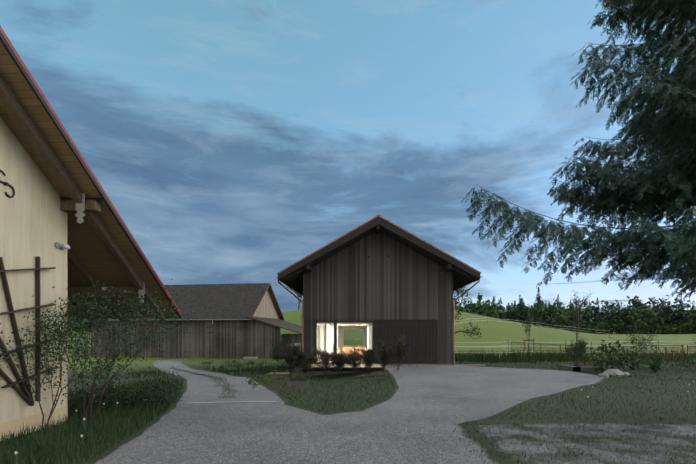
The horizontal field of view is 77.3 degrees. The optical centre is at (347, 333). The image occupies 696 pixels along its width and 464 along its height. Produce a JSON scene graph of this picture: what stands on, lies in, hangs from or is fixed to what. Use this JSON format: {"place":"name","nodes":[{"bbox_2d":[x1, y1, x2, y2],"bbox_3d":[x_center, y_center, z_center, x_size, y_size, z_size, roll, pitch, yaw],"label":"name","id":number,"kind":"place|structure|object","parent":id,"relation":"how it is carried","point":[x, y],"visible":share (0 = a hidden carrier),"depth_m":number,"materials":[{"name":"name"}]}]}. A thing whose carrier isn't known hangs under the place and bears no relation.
{"place":"outdoors","nodes":[
{"label":"outdoors","id":0,"kind":"place"},
{"bbox_2d":[0,296,120,432],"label":"shrub","id":1,"kind":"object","parent":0,"point":[65,335],"depth_m":7.92,"materials":[{"name":"green plant"}]},
{"bbox_2d":[27,277,204,424],"bbox_3d":[-4.651,0.387,8.872,3.702,3.008,2.588,0,0,2],"label":"shrub","id":2,"kind":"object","parent":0,"point":[87,315],"depth_m":8.69,"materials":[{"name":"green plant"}]},
{"bbox_2d":[171,367,245,397],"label":"grass","id":3,"kind":"structure","parent":0,"point":[225,382],"depth_m":17.70,"materials":[{"name":"green plant"}]},
{"bbox_2d":[284,286,302,309],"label":"rain gutter","id":4,"kind":"object","parent":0,"point":[298,300],"depth_m":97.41,"materials":[{"name":"metal"}]},
{"bbox_2d":[0,309,695,463],"bbox_3d":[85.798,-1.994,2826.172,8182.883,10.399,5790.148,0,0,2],"label":"ground","id":5,"kind":"structure","parent":0,"point":[502,333],"depth_m":12.95,"materials":[{"name":"green plant"}]},
{"bbox_2d":[67,318,89,334],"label":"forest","id":6,"kind":"object","parent":5,"relation":"on","point":[86,327],"materials":[{"name":"green plant"}]},
{"bbox_2d":[0,390,177,463],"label":"tall grass","id":7,"kind":"structure","parent":5,"relation":"on","point":[76,420],"depth_m":7.55,"materials":[{"name":"green plant"}]},
{"bbox_2d":[0,26,180,439],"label":"old farmhouse","id":8,"kind":"object","parent":5,"relation":"on","point":[61,196],"visible":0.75,"depth_m":8.32,"materials":[{"name":"beige paint"}]},
{"bbox_2d":[0,170,14,197],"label":"wall ornament","id":9,"kind":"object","parent":8,"relation":"attached to","point":[7,184],"depth_m":7.51,"materials":[{"name":"black metal"}]},
{"bbox_2d":[0,256,55,405],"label":"fan trellis","id":10,"kind":"object","parent":8,"relation":"attached to","point":[25,395],"visible":0.75,"depth_m":7.82,"materials":[{"name":"brown wood"}]},
{"bbox_2d":[54,242,69,248],"bbox_3d":[-5.817,-1.774,8.861,0.137,0.114,0.280,0,0,2],"label":"security camera","id":11,"kind":"object","parent":8,"relation":"attached to","point":[59,245],"visible":1,"depth_m":8.80,"materials":[{"name":"grey plastic"}]},
{"bbox_2d":[67,377,130,417],"bbox_3d":[-5.655,1.424,9.873,1.354,1.201,1.553,0,0,2],"label":"shrub","id":12,"kind":"object","parent":5,"relation":"on","point":[108,398],"depth_m":9.77,"materials":[{"name":"green plant"}]},
{"bbox_2d":[109,375,156,412],"bbox_3d":[-5.187,1.502,10.330,1.327,1.276,1.128,0,0,2],"label":"shrub","id":13,"kind":"object","parent":5,"relation":"on","point":[146,397],"depth_m":10.31,"materials":[{"name":"green plant"}]},
{"bbox_2d":[126,375,171,400],"bbox_3d":[-5.442,1.653,11.918,1.522,1.077,1.267,0,0,2],"label":"shrub","id":14,"kind":"object","parent":5,"relation":"on","point":[150,385],"depth_m":11.88,"materials":[{"name":"green plant"}]},
{"bbox_2d":[134,381,181,407],"bbox_3d":[-4.868,1.656,11.207,1.055,1.147,1.317,0,0,2],"label":"shrub","id":15,"kind":"object","parent":5,"relation":"on","point":[160,392],"depth_m":11.21,"materials":[{"name":"green plant"}]},
{"bbox_2d":[67,372,259,396],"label":"tall grass","id":16,"kind":"structure","parent":5,"relation":"on","point":[133,383],"depth_m":15.26,"materials":[{"name":"green plant"}]},
{"bbox_2d":[143,373,176,389],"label":"shrub","id":17,"kind":"object","parent":16,"relation":"on","point":[160,380],"depth_m":13.49,"materials":[{"name":"green plant"}]},
{"bbox_2d":[152,368,189,397],"bbox_3d":[-5.212,1.608,12.863,1.154,1.105,1.177,0,0,2],"label":"shrub","id":18,"kind":"object","parent":16,"relation":"on","point":[174,385],"depth_m":12.82,"materials":[{"name":"green plant"}]},
{"bbox_2d":[77,359,301,379],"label":"grass","id":19,"kind":"structure","parent":5,"relation":"on","point":[264,370],"depth_m":30.82,"materials":[{"name":"green plant"}]},
{"bbox_2d":[83,283,303,358],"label":"old barn","id":20,"kind":"structure","parent":5,"relation":"on","point":[246,321],"depth_m":53.71,"materials":[{"name":"wood"}]},
{"bbox_2d":[148,370,394,417],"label":"lawn island","id":21,"kind":"structure","parent":5,"relation":"on","point":[367,378],"depth_m":13.84,"materials":[{"name":"green plant"}]},
{"bbox_2d":[266,332,299,371],"bbox_3d":[-3.909,1.150,26.524,2.072,2.662,2.630,0,0,33],"label":"bush","id":22,"kind":"object","parent":5,"relation":"on","point":[274,352],"depth_m":26.33,"materials":[{"name":"green plant"}]},
{"bbox_2d":[242,373,327,388],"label":"bed perennials","id":23,"kind":"object","parent":5,"relation":"on","point":[268,381],"visible":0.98,"depth_m":17.95,"materials":[{"name":"green plant"}]},
{"bbox_2d":[275,339,307,377],"bbox_3d":[-2.953,1.331,22.272,1.884,2.042,1.419,0,0,2],"label":"photinia","id":24,"kind":"object","parent":5,"relation":"on","point":[290,355],"depth_m":22.05,"materials":[{"name":"green plant"}]},
{"bbox_2d":[295,346,314,377],"bbox_3d":[-2.131,1.520,22.250,1.116,1.695,1.676,0,0,-23],"label":"photinia","id":25,"kind":"object","parent":5,"relation":"on","point":[304,361],"depth_m":22.26,"materials":[{"name":"green plant"}]},
{"bbox_2d":[309,348,343,376],"bbox_3d":[-1.171,1.520,22.194,1.696,1.689,1.652,0,0,-39],"label":"photinia","id":26,"kind":"object","parent":5,"relation":"on","point":[325,359],"depth_m":21.86,"materials":[{"name":"green plant"}]},
{"bbox_2d":[330,352,354,376],"bbox_3d":[-0.371,1.597,22.363,1.189,1.388,1.941,0,0,-34],"label":"photinia","id":27,"kind":"object","parent":5,"relation":"on","point":[340,362],"depth_m":22.15,"materials":[{"name":"green plant"}]},
{"bbox_2d":[302,364,382,375],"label":"deck terrace","id":28,"kind":"structure","parent":5,"relation":"on","point":[319,371],"depth_m":22.98,"materials":[{"name":"wood"}]},
{"bbox_2d":[317,323,372,362],"bbox_3d":[1.908,0.545,31.224,8.120,2.500,11.600,0,0,2],"label":"house interior","id":29,"kind":"object","parent":5,"relation":"on","point":[324,340],"depth_m":30.72,"materials":[{"name":"white"}]},
{"bbox_2d":[341,345,363,374],"bbox_3d":[0.227,1.410,22.469,1.616,1.549,1.460,0,0,2],"label":"photinia","id":30,"kind":"object","parent":5,"relation":"on","point":[354,354],"depth_m":22.31,"materials":[{"name":"green plant"}]},
{"bbox_2d":[15,381,693,463],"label":"dandelion clocks","id":31,"kind":"object","parent":5,"relation":"on","point":[16,452],"visible":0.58,"depth_m":8.19,"materials":[{"name":"white plant"}]},
{"bbox_2d":[251,365,485,373],"bbox_3d":[1.236,2.083,24.806,13.267,0.486,2.676,0,0,-14],"label":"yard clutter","id":32,"kind":"object","parent":5,"relation":"on","point":[292,373],"visible":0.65,"depth_m":24.67,"materials":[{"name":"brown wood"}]},
{"bbox_2d":[359,346,378,373],"bbox_3d":[1.158,1.357,22.133,1.157,1.481,1.339,0,0,2],"label":"photinia","id":33,"kind":"object","parent":5,"relation":"on","point":[370,354],"depth_m":21.95,"materials":[{"name":"green plant"}]},
{"bbox_2d":[276,215,482,372],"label":"timber house","id":34,"kind":"structure","parent":5,"relation":"on","point":[378,267],"depth_m":25.17,"materials":[{"name":"black wood"}]},
{"bbox_2d":[315,321,373,362],"bbox_3d":[-0.193,0.560,25.381,3.400,2.490,0.210,0,0,2],"label":"front window","id":35,"kind":"structure","parent":34,"relation":"attached to","point":[335,336],"depth_m":25.35,"materials":[{"name":"grey"}]},
{"bbox_2d":[374,320,437,362],"bbox_3d":[3.333,0.505,25.215,3.682,2.500,0.105,0,0,2],"label":"slat screen","id":36,"kind":"object","parent":34,"relation":"attached to","point":[424,342],"visible":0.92,"depth_m":25.16,"materials":[{"name":"brown wood"}]},
{"bbox_2d":[95,359,695,463],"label":"gravel drive","id":37,"kind":"structure","parent":5,"relation":"on","point":[404,424],"depth_m":8.50,"materials":[{"name":"grey gravel"}]},
{"bbox_2d":[186,401,276,403],"bbox_3d":[-3.058,1.837,11.418,2.375,0.097,0.140,0,0,2],"label":"drain channel","id":38,"kind":"object","parent":37,"relation":"on","point":[234,402],"visible":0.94,"depth_m":11.38,"materials":[{"name":"grey metal"}]},
{"bbox_2d":[377,342,397,371],"bbox_3d":[2.015,1.223,22.220,1.160,1.573,0.992,0,0,2],"label":"photinia","id":39,"kind":"object","parent":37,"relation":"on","point":[390,352],"depth_m":22.08,"materials":[{"name":"green plant"}]},
{"bbox_2d":[375,334,412,369],"bbox_3d":[2.463,0.994,22.651,1.140,1.928,2.539,0,0,-42],"label":"photinia","id":40,"kind":"object","parent":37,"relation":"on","point":[402,348],"depth_m":22.23,"materials":[{"name":"green plant"}]},
{"bbox_2d":[453,287,471,309],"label":"hill tree","id":41,"kind":"object","parent":5,"relation":"on","point":[460,290],"depth_m":93.81,"materials":[{"name":"green plant"}]},
{"bbox_2d":[455,302,484,339],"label":"tree","id":42,"kind":"object","parent":5,"relation":"on","point":[470,325],"depth_m":45.15,"materials":[{"name":"green plant"}]},
{"bbox_2d":[453,295,572,329],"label":"forest trees","id":43,"kind":"object","parent":5,"relation":"on","point":[492,310],"depth_m":208.55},
{"bbox_2d":[521,307,535,356],"bbox_3d":[12.239,0.080,29.441,1.073,3.698,1.178,0,0,2],"label":"young tree","id":44,"kind":"object","parent":5,"relation":"on","point":[528,327],"depth_m":29.48,"materials":[{"name":"green plant"}]},
{"bbox_2d":[456,318,609,336],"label":"hill fence","id":45,"kind":"object","parent":5,"relation":"on","point":[533,322],"visible":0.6,"depth_m":71.31,"materials":[{"name":"brown wood"}]},
{"bbox_2d":[453,287,695,333],"bbox_3d":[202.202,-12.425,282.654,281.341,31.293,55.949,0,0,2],"label":"forest","id":46,"kind":"object","parent":5,"relation":"on","point":[638,318],"materials":[{"name":"green plant"}]},
{"bbox_2d":[455,347,695,362],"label":"tall grass","id":47,"kind":"structure","parent":5,"relation":"on","point":[519,357],"depth_m":27.93,"materials":[{"name":"green plant"}]},
{"bbox_2d":[457,339,693,350],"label":"meadow fence","id":48,"kind":"object","parent":5,"relation":"on","point":[568,345],"visible":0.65,"depth_m":46.52,"materials":[{"name":"brown wood"}]},
{"bbox_2d":[563,337,588,366],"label":"garden shrub","id":49,"kind":"object","parent":5,"relation":"on","point":[576,347],"depth_m":23.49,"materials":[{"name":"green plant"}]},
{"bbox_2d":[457,343,695,353],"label":"meadow fence","id":50,"kind":"object","parent":5,"relation":"on","point":[548,346],"visible":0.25,"depth_m":30.04,"materials":[{"name":"brown wood"}]},
{"bbox_2d":[564,290,590,365],"bbox_3d":[13.334,-0.263,25.068,1.337,4.462,1.408,0,0,2],"label":"young tree","id":51,"kind":"object","parent":5,"relation":"on","point":[580,307],"depth_m":25.08,"materials":[{"name":"green plant"}]},
{"bbox_2d":[565,340,606,354],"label":"meadow fence","id":52,"kind":"object","parent":5,"relation":"on","point":[574,343],"visible":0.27,"depth_m":41.69,"materials":[{"name":"brown wood"}]},
{"bbox_2d":[511,342,695,365],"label":"fence","id":53,"kind":"object","parent":5,"relation":"on","point":[636,346],"visible":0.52,"depth_m":24.40,"materials":[{"name":"wood"}]},
{"bbox_2d":[602,369,624,376],"bbox_3d":[11.227,1.711,18.417,0.812,0.376,0.666,0,0,35],"label":"boulder","id":54,"kind":"object","parent":5,"relation":"on","point":[614,372],"visible":0.75,"depth_m":18.23,"materials":[{"name":"grey stone"}]},
{"bbox_2d":[559,320,691,333],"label":"forest edge scrub","id":55,"kind":"object","parent":5,"relation":"on","point":[679,328],"depth_m":258.97,"materials":[{"name":"green plant"}]},
{"bbox_2d":[558,364,694,372],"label":"garden edging","id":56,"kind":"object","parent":5,"relation":"on","point":[574,368],"visible":0.46,"depth_m":21.55,"materials":[{"name":"stone"}]},
{"bbox_2d":[619,327,657,363],"bbox_3d":[17.174,0.723,25.687,2.012,2.301,1.729,0,0,2],"label":"shrub","id":57,"kind":"object","parent":5,"relation":"on","point":[634,337],"depth_m":25.60,"materials":[{"name":"green plant"}]},
{"bbox_2d":[585,337,695,373],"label":"garden plants","id":58,"kind":"object","parent":5,"relation":"on","point":[620,359],"visible":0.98,"depth_m":19.91,"materials":[{"name":"green plant"}]},
{"bbox_2d":[0,0,695,322],"label":"sky","id":59,"kind":"structure","parent":0,"point":[234,141],"materials":[{"name":"blue"}]},
{"bbox_2d":[442,420,695,463],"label":"grass","id":60,"kind":"structure","parent":0,"point":[516,424],"depth_m":7.32,"materials":[{"name":"green plant"}]},
{"bbox_2d":[455,360,693,372],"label":"lawn","id":61,"kind":"structure","parent":0,"point":[562,363],"depth_m":24.94,"materials":[{"name":"green plant"}]},
{"bbox_2d":[461,0,695,299],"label":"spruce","id":62,"kind":"object","parent":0,"point":[672,123],"depth_m":9.26,"materials":[{"name":"green plant"}]},
{"bbox_2d":[495,370,695,420],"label":"lawn","id":63,"kind":"structure","parent":0,"point":[638,388],"depth_m":12.40,"materials":[{"name":"green plant"}]},
{"bbox_2d":[598,374,608,377],"bbox_3d":[10.620,1.800,18.056,0.359,0.224,0.375,0,0,-44],"label":"boulder","id":64,"kind":"object","parent":63,"relation":"on","point":[603,375],"visible":0.62,"depth_m":17.93,"materials":[{"name":"grey stone"}]}
]}

